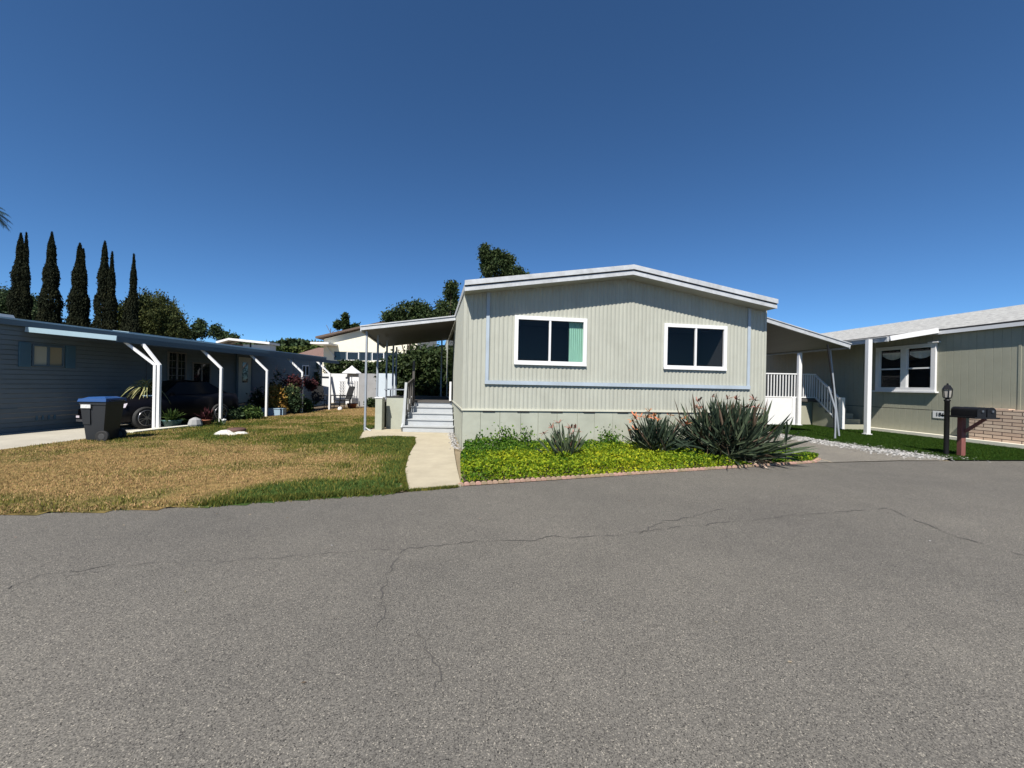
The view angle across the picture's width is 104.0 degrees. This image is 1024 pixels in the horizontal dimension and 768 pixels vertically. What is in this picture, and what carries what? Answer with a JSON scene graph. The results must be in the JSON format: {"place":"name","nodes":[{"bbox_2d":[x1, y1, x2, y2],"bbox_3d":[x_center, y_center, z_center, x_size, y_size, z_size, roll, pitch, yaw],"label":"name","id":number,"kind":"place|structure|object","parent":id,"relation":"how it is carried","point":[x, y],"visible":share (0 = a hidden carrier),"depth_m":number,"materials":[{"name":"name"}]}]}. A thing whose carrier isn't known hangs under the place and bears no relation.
{"place":"outdoors","nodes":[
{"label":"outdoors","id":0,"kind":"place"},
{"bbox_2d":[0,421,163,449],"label":"driveway","id":1,"kind":"structure","parent":0,"point":[20,439],"depth_m":9.81,"materials":[{"name":"concrete"}]},
{"bbox_2d":[76,379,238,428],"bbox_3d":[-11.123,0.552,12.915,1.747,1.448,3.912,1,0,13],"label":"parked car","id":2,"kind":"object","parent":1,"relation":"on","point":[189,398],"visible":0.54,"depth_m":12.70,"materials":[{"name":"black paint"}]},
{"bbox_2d":[161,408,185,426],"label":"potted plant","id":3,"kind":"object","parent":1,"relation":"on","point":[173,419],"visible":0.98,"depth_m":12.01,"materials":[{"name":"green plant"}]},
{"bbox_2d":[0,407,416,514],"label":"lawn","id":4,"kind":"structure","parent":0,"point":[100,454],"depth_m":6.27,"materials":[{"name":"brown plant"}]},
{"bbox_2d":[77,396,126,440],"bbox_3d":[-9.470,0.790,9.281,0.619,1.032,0.592,1,0,-8],"label":"trash bin","id":5,"kind":"object","parent":4,"relation":"on","point":[101,417],"visible":0.95,"depth_m":9.07,"materials":[{"name":"black plastic"}]},
{"bbox_2d":[0,500,205,513],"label":"grass fringe","id":6,"kind":"object","parent":4,"relation":"on","point":[97,508],"depth_m":4.48,"materials":[{"name":"plant"}]},
{"bbox_2d":[188,417,202,426],"bbox_3d":[-9.630,1.153,12.163,0.369,0.310,0.374,1,0,0],"label":"rock","id":7,"kind":"object","parent":4,"relation":"on","point":[194,421],"visible":0.86,"depth_m":12.05,"materials":[{"name":"white stone"}]},
{"bbox_2d":[194,408,224,424],"bbox_3d":[-9.464,1.002,12.524,0.919,0.651,0.571,1,0,-7],"label":"potted plant","id":8,"kind":"object","parent":4,"relation":"on","point":[206,416],"visible":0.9,"depth_m":12.52,"materials":[{"name":"red plant"}]},
{"bbox_2d":[226,427,245,431],"bbox_3d":[-7.689,1.282,11.155,0.480,0.130,0.468,1,0,0],"label":"valve cover","id":9,"kind":"object","parent":4,"relation":"on","point":[237,429],"visible":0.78,"depth_m":11.04,"materials":[{"name":"brown"}]},
{"bbox_2d":[185,484,404,507],"bbox_3d":[-2.591,1.415,5.111,2.535,0.064,0.451,1,0,-18],"label":"grass fringe","id":10,"kind":"object","parent":4,"relation":"on","point":[367,494],"depth_m":5.05,"materials":[{"name":"green plant"}]},
{"bbox_2d":[333,386,354,408],"bbox_3d":[-8.918,0.707,21.307,0.715,1.210,0.864,1,0,40],"label":"patio chair","id":11,"kind":"object","parent":4,"relation":"on","point":[349,394],"visible":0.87,"depth_m":21.40,"materials":[{"name":"grey metal"}]},
{"bbox_2d":[378,373,394,396],"bbox_3d":[-5.883,0.433,18.650,0.860,1.898,0.100,1,0,0],"label":"fence panel","id":12,"kind":"object","parent":4,"relation":"on","point":[381,384],"depth_m":18.60,"materials":[{"name":"white plastic"}]},
{"bbox_2d":[373,340,446,395],"bbox_3d":[-4.617,-0.479,20.352,4.917,3.935,4.323,1,0,0],"label":"broadleaf tree","id":13,"kind":"object","parent":4,"relation":"on","point":[427,369],"visible":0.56,"depth_m":19.63,"materials":[{"name":"green plant"}]},
{"bbox_2d":[216,338,279,350],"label":"white roofed house","id":14,"kind":"structure","parent":0,"point":[267,346],"depth_m":48.00,"materials":[{"name":"paint"}]},
{"bbox_2d":[181,407,335,424],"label":"garden soil","id":15,"kind":"structure","parent":0,"point":[184,422],"depth_m":19.86,"materials":[{"name":"brown soil"}]},
{"bbox_2d":[25,327,338,427],"bbox_3d":[-10.845,-0.094,16.281,2.589,2.755,11.998,1,0,6],"label":"side carport","id":16,"kind":"object","parent":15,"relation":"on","point":[156,394],"visible":0.93,"depth_m":11.58,"materials":[{"name":"white metal"}]},
{"bbox_2d":[121,345,170,403],"bbox_3d":[-11.106,-0.284,11.968,1.041,2.077,1.141,1,0,32],"label":"hanging plant","id":17,"kind":"object","parent":16,"relation":"hanging from","point":[145,385],"visible":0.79,"depth_m":11.92,"materials":[{"name":"green plant"}]},
{"bbox_2d":[280,358,306,392],"bbox_3d":[-9.783,-0.402,17.890,1.002,1.587,1.033,1,0,0],"label":"hanging basket","id":18,"kind":"object","parent":16,"relation":"hanging from","point":[292,380],"visible":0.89,"depth_m":17.79,"materials":[{"name":"red plant"}]},
{"bbox_2d":[304,361,317,391],"bbox_3d":[-10.335,-0.413,20.416,1.100,1.588,0.989,1,0,-16],"label":"hanging basket","id":19,"kind":"object","parent":16,"relation":"hanging from","point":[311,385],"visible":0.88,"depth_m":20.27,"materials":[{"name":"red plant"}]},
{"bbox_2d":[226,406,245,420],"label":"shrub","id":20,"kind":"object","parent":15,"relation":"on","point":[235,414],"visible":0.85,"depth_m":14.26,"materials":[{"name":"green plant"}]},
{"bbox_2d":[238,403,264,419],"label":"shrub","id":21,"kind":"object","parent":15,"relation":"on","point":[249,411],"visible":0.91,"depth_m":14.65,"materials":[{"name":"green plant"}]},
{"bbox_2d":[244,386,269,409],"bbox_3d":[-11.208,0.709,18.010,1.211,1.317,1.254,1,0,31],"label":"shrub","id":22,"kind":"object","parent":15,"relation":"on","point":[258,402],"visible":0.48,"depth_m":17.68,"materials":[{"name":"green plant"}]},
{"bbox_2d":[261,408,286,415],"bbox_3d":[-9.960,1.146,16.725,0.940,0.310,0.290,1,0,0],"label":"planter trough","id":23,"kind":"object","parent":15,"relation":"on","point":[275,411],"visible":0.79,"depth_m":16.60,"materials":[{"name":"blue"}]},
{"bbox_2d":[261,383,289,410],"bbox_3d":[-10.195,0.663,17.326,1.216,1.470,1.105,1,0,38],"label":"shrub","id":24,"kind":"object","parent":15,"relation":"on","point":[278,399],"visible":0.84,"depth_m":17.09,"materials":[{"name":"yellow plant"}]},
{"bbox_2d":[268,365,287,395],"bbox_3d":[-10.999,0.171,18.999,1.047,2.197,0.945,1,0,-44],"label":"shrub","id":25,"kind":"object","parent":15,"relation":"on","point":[278,374],"visible":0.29,"depth_m":18.86,"materials":[{"name":"red plant"}]},
{"bbox_2d":[280,383,305,413],"bbox_3d":[-9.693,0.678,17.621,1.123,1.526,1.059,1,0,0],"label":"shrub","id":26,"kind":"object","parent":15,"relation":"on","point":[294,399],"visible":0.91,"depth_m":17.47,"materials":[{"name":"green plant"}]},
{"bbox_2d":[299,395,314,412],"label":"shrub","id":27,"kind":"object","parent":15,"relation":"on","point":[308,406],"visible":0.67,"depth_m":18.48,"materials":[{"name":"green plant"}]},
{"bbox_2d":[311,386,326,409],"bbox_3d":[-10.157,0.682,21.015,0.715,1.210,0.863,1,0,-35],"label":"patio chair","id":28,"kind":"object","parent":15,"relation":"on","point":[318,393],"visible":0.89,"depth_m":21.22,"materials":[{"name":"black metal"}]},
{"bbox_2d":[298,348,323,372],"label":"brown roofed house","id":29,"kind":"structure","parent":0,"point":[317,352],"depth_m":39.61,"materials":[{"name":"paint"}]},
{"bbox_2d":[315,321,436,372],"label":"cream house","id":30,"kind":"structure","parent":0,"point":[350,342],"depth_m":35.00,"materials":[{"name":"paint"}]},
{"bbox_2d":[310,342,337,356],"bbox_3d":[-15.998,-2.980,34.400,1.518,1.100,2.400,1,0,0],"label":"side canopy","id":31,"kind":"object","parent":30,"relation":"attached to","point":[326,344],"visible":0.93,"depth_m":33.70,"materials":[{"name":"white metal"}]},
{"bbox_2d":[334,352,346,359],"bbox_3d":[-15.041,-2.507,35.050,1.070,0.744,0.060,1,0,0],"label":"window","id":32,"kind":"structure","parent":30,"relation":"in","point":[338,355],"depth_m":35.06,"materials":[{"name":"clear glass"}]},
{"bbox_2d":[347,352,358,359],"bbox_3d":[-13.942,-2.485,35.050,1.070,0.744,0.060,1,0,0],"label":"window","id":33,"kind":"structure","parent":30,"relation":"in","point":[350,355],"depth_m":35.06,"materials":[{"name":"blue glass"}]},
{"bbox_2d":[359,352,371,360],"bbox_3d":[-12.842,-2.463,35.050,1.070,0.744,0.060,1,0,0],"label":"window","id":34,"kind":"structure","parent":30,"relation":"in","point":[361,354],"depth_m":35.06,"materials":[{"name":"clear glass"}]},
{"bbox_2d":[372,352,383,360],"bbox_3d":[-11.742,-2.441,35.050,1.070,0.744,0.060,1,0,0],"label":"window","id":35,"kind":"structure","parent":30,"relation":"in","point":[374,354],"depth_m":35.06,"materials":[{"name":"glass"}]},
{"bbox_2d":[360,429,460,491],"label":"path","id":36,"kind":"structure","parent":0,"point":[431,462],"depth_m":7.69,"materials":[{"name":"concrete"}]},
{"bbox_2d":[355,429,415,490],"bbox_3d":[-2.774,1.411,8.913,1.559,0.064,7.342,1,0,-19],"label":"grass fringe","id":37,"kind":"object","parent":36,"relation":"on","point":[403,480],"depth_m":6.79,"materials":[{"name":"green plant"}]},
{"bbox_2d":[385,361,453,432],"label":"porch steps","id":38,"kind":"structure","parent":36,"relation":"on","point":[427,413],"depth_m":12.45,"materials":[{"name":"grey paint"}]},
{"bbox_2d":[447,432,460,448],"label":"corner pebbles","id":39,"kind":"object","parent":36,"relation":"on","point":[452,439],"visible":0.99,"depth_m":10.19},
{"bbox_2d":[0,461,1023,767],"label":"road","id":40,"kind":"structure","parent":0,"point":[892,635],"depth_m":2.48,"materials":[{"name":"grey asphalt"}]},
{"bbox_2d":[64,548,402,575],"bbox_3d":[-2.170,1.453,3.349,2.497,0.001,0.142,1,0,-14],"label":"road crack","id":41,"kind":"object","parent":40,"relation":"on","point":[241,559],"visible":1,"depth_m":3.33,"materials":[{"name":"grey asphalt"}]},
{"bbox_2d":[376,552,400,632],"bbox_3d":[-0.914,1.478,2.986,0.119,0.001,1.231,1,0,-8],"label":"road crack","id":42,"kind":"object","parent":40,"relation":"on","point":[382,594],"visible":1,"depth_m":2.83,"materials":[{"name":"grey asphalt"}]},
{"bbox_2d":[416,629,441,688],"bbox_3d":[-0.453,1.487,2.193,0.065,0.001,0.525,1,0,-23],"label":"road crack","id":43,"kind":"object","parent":40,"relation":"on","point":[431,659],"visible":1,"depth_m":2.16,"materials":[{"name":"grey asphalt"}]},
{"bbox_2d":[407,484,459,491],"bbox_3d":[-1.090,1.450,5.637,0.788,0.053,0.132,1,0,-21],"label":"grass fringe","id":44,"kind":"object","parent":40,"relation":"on","point":[435,488],"depth_m":5.61,"materials":[{"name":"green plant"}]},
{"bbox_2d":[407,507,886,548],"bbox_3d":[1.984,1.536,4.359,6.061,0.001,0.169,1,0,-15],"label":"road crack","id":45,"kind":"object","parent":40,"relation":"on","point":[624,533],"visible":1,"depth_m":4.01,"materials":[{"name":"grey asphalt"}]},
{"bbox_2d":[0,0,1023,345],"label":"sky","id":46,"kind":"structure","parent":0,"point":[276,169],"materials":[{"name":"blue"}]},
{"bbox_2d":[3,388,1023,512],"bbox_3d":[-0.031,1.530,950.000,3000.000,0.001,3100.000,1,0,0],"label":"ground","id":47,"kind":"structure","parent":0,"point":[457,452],"depth_m":8.53,"materials":[{"name":"brown soil"}]},
{"bbox_2d":[0,207,12,230],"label":"palm tree","id":48,"kind":"object","parent":47,"relation":"on","point":[3,221],"visible":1,"depth_m":46.30,"materials":[{"name":"green plant"}]},
{"bbox_2d":[5,231,33,379],"bbox_3d":[-49.251,-7.327,39.992,2.859,15.965,2.880,1,0,0],"label":"cypress tree","id":49,"kind":"object","parent":47,"relation":"on","point":[20,301],"visible":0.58,"depth_m":39.74,"materials":[{"name":"green plant"}]},
{"bbox_2d":[0,283,65,320],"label":"broadleaf tree","id":50,"kind":"object","parent":47,"relation":"on","point":[4,293],"visible":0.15,"depth_m":44.79,"materials":[{"name":"green plant"}]},
{"bbox_2d":[35,231,64,323],"bbox_3d":[-46.259,-7.316,40.013,3.300,16.064,2.839,1,0,0],"label":"cypress tree","id":51,"kind":"object","parent":47,"relation":"on","point":[50,303],"visible":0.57,"depth_m":39.72,"materials":[{"name":"green plant"}]},
{"bbox_2d":[63,242,91,326],"bbox_3d":[-43.355,-6.733,40.000,3.035,15.014,2.984,1,0,0],"label":"cypress tree","id":52,"kind":"object","parent":47,"relation":"on","point":[78,305],"visible":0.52,"depth_m":39.68,"materials":[{"name":"green plant"}]},
{"bbox_2d":[89,240,118,330],"bbox_3d":[-40.634,-6.796,40.004,2.896,15.262,2.540,1,0,0],"label":"cypress tree","id":53,"kind":"object","parent":47,"relation":"on","point":[105,304],"visible":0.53,"depth_m":39.73,"materials":[{"name":"green plant"}]},
{"bbox_2d":[116,253,141,380],"bbox_3d":[-38.229,-6.146,40.004,2.448,14.038,1.808,1,0,0],"label":"cypress tree","id":54,"kind":"object","parent":47,"relation":"on","point":[130,317],"visible":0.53,"depth_m":39.80,"materials":[{"name":"green plant"}]},
{"bbox_2d":[117,286,193,339],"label":"olive tree","id":55,"kind":"object","parent":47,"relation":"on","point":[157,315],"visible":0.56,"depth_m":42.98,"materials":[{"name":"green plant"}]},
{"bbox_2d":[128,425,187,432],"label":"concrete kerb","id":56,"kind":"structure","parent":47,"relation":"on","point":[151,429],"depth_m":11.19,"materials":[{"name":"white concrete"}]},
{"bbox_2d":[0,314,326,432],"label":"blue mobile home","id":57,"kind":"object","parent":47,"relation":"on","point":[52,369],"visible":0.59,"depth_m":11.93,"materials":[{"name":"grey"}]},
{"bbox_2d":[31,345,64,366],"bbox_3d":[-12.776,-0.781,11.014,0.071,0.570,0.700,1,0,6],"label":"window","id":58,"kind":"structure","parent":57,"relation":"in","point":[42,355],"depth_m":10.99,"materials":[{"name":"beige glass"}]},
{"bbox_2d":[167,351,186,381],"bbox_3d":[-12.405,-0.603,14.800,0.106,1.190,0.751,1,0,4],"label":"window","id":59,"kind":"structure","parent":57,"relation":"in","point":[176,361],"depth_m":14.77,"materials":[{"name":"grey glass"}]},
{"bbox_2d":[191,362,211,382],"bbox_3d":[-12.304,-0.441,15.844,0.117,0.850,0.851,1,0,3],"label":"window","id":60,"kind":"structure","parent":57,"relation":"in","point":[200,371],"depth_m":15.82,"materials":[{"name":"grey glass"}]},
{"bbox_2d":[238,357,250,402],"bbox_3d":[-12.062,-0.206,18.031,0.036,2.030,0.750,1,0,6],"label":"door","id":61,"kind":"structure","parent":57,"relation":"in","point":[244,378],"depth_m":18.01,"materials":[{"name":"grey glass"}]},
{"bbox_2d":[302,365,309,375],"bbox_3d":[-11.630,-0.783,22.512,0.096,0.600,0.651,1,0,4],"label":"window","id":62,"kind":"structure","parent":57,"relation":"in","point":[305,368],"depth_m":22.56,"materials":[{"name":"glass"}]},
{"bbox_2d":[189,318,210,340],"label":"broadleaf tree","id":63,"kind":"object","parent":47,"relation":"on","point":[199,329],"visible":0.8,"depth_m":49.81,"materials":[{"name":"green plant"}]},
{"bbox_2d":[207,321,243,340],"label":"broadleaf tree","id":64,"kind":"object","parent":47,"relation":"on","point":[216,332],"visible":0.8,"depth_m":53.72,"materials":[{"name":"green plant"}]},
{"bbox_2d":[273,345,323,352],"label":"tall hedge","id":65,"kind":"object","parent":47,"relation":"on","point":[296,349],"visible":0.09,"depth_m":58.68,"materials":[{"name":"green plant"}]},
{"bbox_2d":[235,337,443,352],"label":"tree line","id":66,"kind":"object","parent":47,"relation":"on","point":[289,342],"depth_m":106.38,"materials":[{"name":"green plant"}]},
{"bbox_2d":[315,405,371,407],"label":"back yard","id":67,"kind":"structure","parent":47,"relation":"on","point":[337,406],"depth_m":23.50,"materials":[{"name":"soil"}]},
{"bbox_2d":[313,364,322,404],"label":"shrub","id":68,"kind":"object","parent":67,"relation":"on","point":[318,379],"visible":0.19,"depth_m":23.52,"materials":[{"name":"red plant"}]},
{"bbox_2d":[322,373,358,403],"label":"lattice shed","id":69,"kind":"structure","parent":67,"relation":"on","point":[340,384],"depth_m":27.31,"materials":[{"name":"white paint"}]},
{"bbox_2d":[358,373,375,405],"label":"block wall","id":70,"kind":"structure","parent":67,"relation":"on","point":[371,385],"depth_m":24.00,"materials":[{"name":"white concrete"}]},
{"bbox_2d":[363,397,374,407],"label":"shrub","id":71,"kind":"object","parent":67,"relation":"on","point":[370,402],"visible":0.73,"depth_m":23.02,"materials":[{"name":"green plant"}]},
{"bbox_2d":[379,296,432,353],"bbox_3d":[-5.803,-1.837,23.160,3.739,6.450,2.386,1,0,0],"label":"broadleaf tree","id":72,"kind":"object","parent":67,"relation":"on","point":[404,311],"visible":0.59,"depth_m":22.69,"materials":[{"name":"green plant"}]},
{"bbox_2d":[332,312,360,329],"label":"broadleaf tree","id":73,"kind":"object","parent":47,"relation":"on","point":[343,323],"visible":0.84,"depth_m":51.82,"materials":[{"name":"green plant"}]},
{"bbox_2d":[323,359,376,373],"bbox_3d":[-11.182,-0.602,30.000,5.834,2.654,1.325,1,0,0],"label":"clipped hedge","id":74,"kind":"object","parent":47,"relation":"on","point":[343,365],"visible":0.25,"depth_m":29.61,"materials":[{"name":"green plant"}]},
{"bbox_2d":[342,366,360,402],"bbox_3d":[-10.225,0.043,25.500,1.146,2.505,1.146,1,0,-22],"label":"patio umbrella","id":75,"kind":"object","parent":47,"relation":"on","point":[351,370],"visible":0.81,"depth_m":25.28,"materials":[{"name":"white fabric"}]},
{"bbox_2d":[375,396,403,429],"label":"porch half wall","id":76,"kind":"structure","parent":47,"relation":"on","point":[388,413],"depth_m":12.75,"materials":[{"name":"white paint"}]},
{"bbox_2d":[427,279,460,317],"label":"broadleaf tree","id":77,"kind":"object","parent":47,"relation":"on","point":[447,306],"visible":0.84,"depth_m":20.79,"materials":[{"name":"green plant"}]},
{"bbox_2d":[476,242,529,277],"bbox_3d":[-0.671,-4.576,29.953,4.231,12.131,3.090,1,0,0],"label":"broadleaf tree","id":78,"kind":"object","parent":47,"relation":"on","point":[492,261],"visible":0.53,"depth_m":29.56,"materials":[{"name":"green plant"}]},
{"bbox_2d":[445,264,777,449],"bbox_3d":[1.126,-0.629,17.575,7.770,4.342,17.285,1,0,-11],"label":"mobile home","id":79,"kind":"object","parent":47,"relation":"on","point":[585,351],"visible":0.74,"depth_m":9.58,"materials":[{"name":"paint"}]},
{"bbox_2d":[360,315,455,430],"bbox_3d":[-3.721,-0.347,14.879,2.810,3.525,6.507,1,0,-11],"label":"porch awning","id":80,"kind":"object","parent":79,"relation":"attached to","point":[387,334],"visible":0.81,"depth_m":13.40,"materials":[{"name":"grey metal"}]},
{"bbox_2d":[447,332,453,399],"bbox_3d":[-2.366,-0.627,15.291,0.014,2.240,4.400,1,0,-11],"label":"sliding door","id":81,"kind":"structure","parent":79,"relation":"in","point":[451,343],"depth_m":14.65,"materials":[{"name":"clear glass"}]},
{"bbox_2d":[514,315,586,365],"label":"window","id":82,"kind":"structure","parent":79,"relation":"in","point":[538,340],"depth_m":10.17,"materials":[{"name":"glass"}]},
{"bbox_2d":[663,323,727,370],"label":"window","id":83,"kind":"structure","parent":79,"relation":"in","point":[685,346],"depth_m":10.56,"materials":[{"name":"glass"}]},
{"bbox_2d":[766,317,851,437],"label":"carport roof","id":84,"kind":"structure","parent":79,"relation":"attached to","point":[784,338],"depth_m":12.84,"materials":[{"name":"white metal"}]},
{"bbox_2d":[766,304,1023,439],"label":"neighbour home","id":85,"kind":"object","parent":47,"relation":"on","point":[974,359],"visible":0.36,"depth_m":14.08,"materials":[{"name":"beige metal"}]},
{"bbox_2d":[872,341,940,392],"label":"window","id":86,"kind":"structure","parent":85,"relation":"in","point":[906,368],"depth_m":14.78,"materials":[{"name":"white paint"}]},
{"bbox_2d":[933,411,943,418],"bbox_3d":[14.265,1.006,13.328,0.025,0.240,0.420,1,0,-6],"label":"house number sign","id":87,"kind":"object","parent":85,"relation":"attached to","point":[937,414],"visible":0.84,"depth_m":13.37,"materials":[{"name":"white paint"}]},
{"bbox_2d":[766,424,1023,459],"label":"artificial turf","id":88,"kind":"structure","parent":47,"relation":"on","point":[912,445],"depth_m":11.26,"materials":[{"name":"green plant"}]},
{"bbox_2d":[765,373,863,429],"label":"raised entry deck","id":89,"kind":"structure","parent":88,"relation":"on","point":[816,411],"depth_m":17.06,"materials":[{"name":"grey wood"}]},
{"bbox_2d":[795,328,938,434],"bbox_3d":[11.825,-0.103,17.039,4.642,3.639,7.588,1,0,0],"label":"entry awning","id":90,"kind":"object","parent":88,"relation":"on","point":[867,342],"visible":0.73,"depth_m":13.79,"materials":[{"name":"white paint"}]},
{"bbox_2d":[942,383,952,453],"bbox_3d":[10.555,0.849,9.710,0.200,1.765,0.173,1,0,0],"label":"lamp post","id":91,"kind":"object","parent":88,"relation":"on","point":[947,391],"visible":0.96,"depth_m":9.68,"materials":[{"name":"black metal"}]},
{"bbox_2d":[941,415,999,455],"bbox_3d":[10.812,1.259,9.460,0.570,1.015,0.720,1,0,0],"label":"mailbox post","id":92,"kind":"object","parent":88,"relation":"on","point":[962,430],"visible":0.81,"depth_m":9.49,"materials":[{"name":"brown wood"}]},
{"bbox_2d":[951,406,985,416],"bbox_3d":[10.714,0.638,9.387,0.201,0.232,0.585,1,0,0],"label":"mailbox","id":93,"kind":"object","parent":92,"relation":"on","point":[969,411],"visible":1,"depth_m":9.30,"materials":[{"name":"black metal"}]},
{"bbox_2d":[977,407,985,416],"bbox_3d":[10.714,0.639,9.117,0.201,0.232,0.043,1,0,0],"label":"door","id":94,"kind":"structure","parent":93,"relation":"in","point":[981,412],"depth_m":9.12,"materials":[{"name":"black metal"}]},
{"bbox_2d":[978,407,995,417],"bbox_3d":[10.944,0.643,9.387,0.201,0.232,0.585,1,0,0],"label":"mailbox","id":95,"kind":"object","parent":92,"relation":"on","point":[990,412],"visible":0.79,"depth_m":9.12,"materials":[{"name":"black metal"}]},
{"bbox_2d":[987,408,995,417],"bbox_3d":[10.944,0.643,9.117,0.201,0.232,0.043,1,0,0],"label":"door","id":96,"kind":"structure","parent":95,"relation":"in","point":[991,412],"depth_m":9.12,"materials":[{"name":"black metal"}]},
{"bbox_2d":[966,408,1023,448],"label":"brick planter","id":97,"kind":"object","parent":47,"relation":"on","point":[1006,429],"visible":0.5,"depth_m":11.57,"materials":[{"name":"brick"}]},
{"bbox_2d":[48,474,998,682],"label":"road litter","id":98,"kind":"object","parent":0,"point":[617,553],"visible":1,"depth_m":4.21,"materials":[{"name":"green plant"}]},
{"bbox_2d":[463,449,816,483],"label":"flower bed soil","id":99,"kind":"structure","parent":0,"point":[466,480],"depth_m":7.00,"materials":[{"name":"brown soil"}]},
{"bbox_2d":[535,419,587,462],"bbox_3d":[0.934,1.195,7.651,1.085,1.073,0.933,1,0,0],"label":"bird of paradise","id":100,"kind":"object","parent":99,"relation":"on","point":[568,446],"visible":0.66,"depth_m":7.67,"materials":[{"name":"green plant"}]},
{"bbox_2d":[472,422,650,445],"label":"tall shoots","id":101,"kind":"object","parent":99,"relation":"on","point":[608,437],"visible":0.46,"depth_m":8.89,"materials":[{"name":"green plant"}]},
{"bbox_2d":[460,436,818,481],"bbox_3d":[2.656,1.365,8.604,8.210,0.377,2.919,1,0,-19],"label":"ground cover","id":102,"kind":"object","parent":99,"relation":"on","point":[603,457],"visible":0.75,"depth_m":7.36,"materials":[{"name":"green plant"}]},
{"bbox_2d":[458,458,820,485],"bbox_3d":[2.971,1.533,7.165,7.967,0.044,0.228,1,0,-21],"label":"garden edging","id":103,"kind":"object","parent":99,"relation":"on","point":[615,474],"visible":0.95,"depth_m":6.79,"materials":[{"name":"brick"}]},
{"bbox_2d":[622,408,695,451],"bbox_3d":[3.077,1.208,8.479,1.626,1.411,1.566,1,0,0],"label":"bird of paradise","id":104,"kind":"object","parent":99,"relation":"on","point":[654,431],"visible":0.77,"depth_m":8.37,"materials":[{"name":"green plant"}]},
{"bbox_2d":[660,393,818,468],"bbox_3d":[4.551,1.149,8.484,3.074,1.983,2.910,1,0,0],"label":"agave plant","id":105,"kind":"object","parent":99,"relation":"on","point":[730,430],"visible":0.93,"depth_m":8.04,"materials":[{"name":"green plant"}]},
{"bbox_2d":[768,431,943,461],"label":"side driveway","id":106,"kind":"structure","parent":0,"point":[833,453],"depth_m":9.44,"materials":[{"name":"concrete"}]},
{"bbox_2d":[778,434,978,460],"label":"gravel","id":107,"kind":"structure","parent":106,"relation":"on","point":[839,444],"depth_m":10.31,"materials":[{"name":"white gravel"}]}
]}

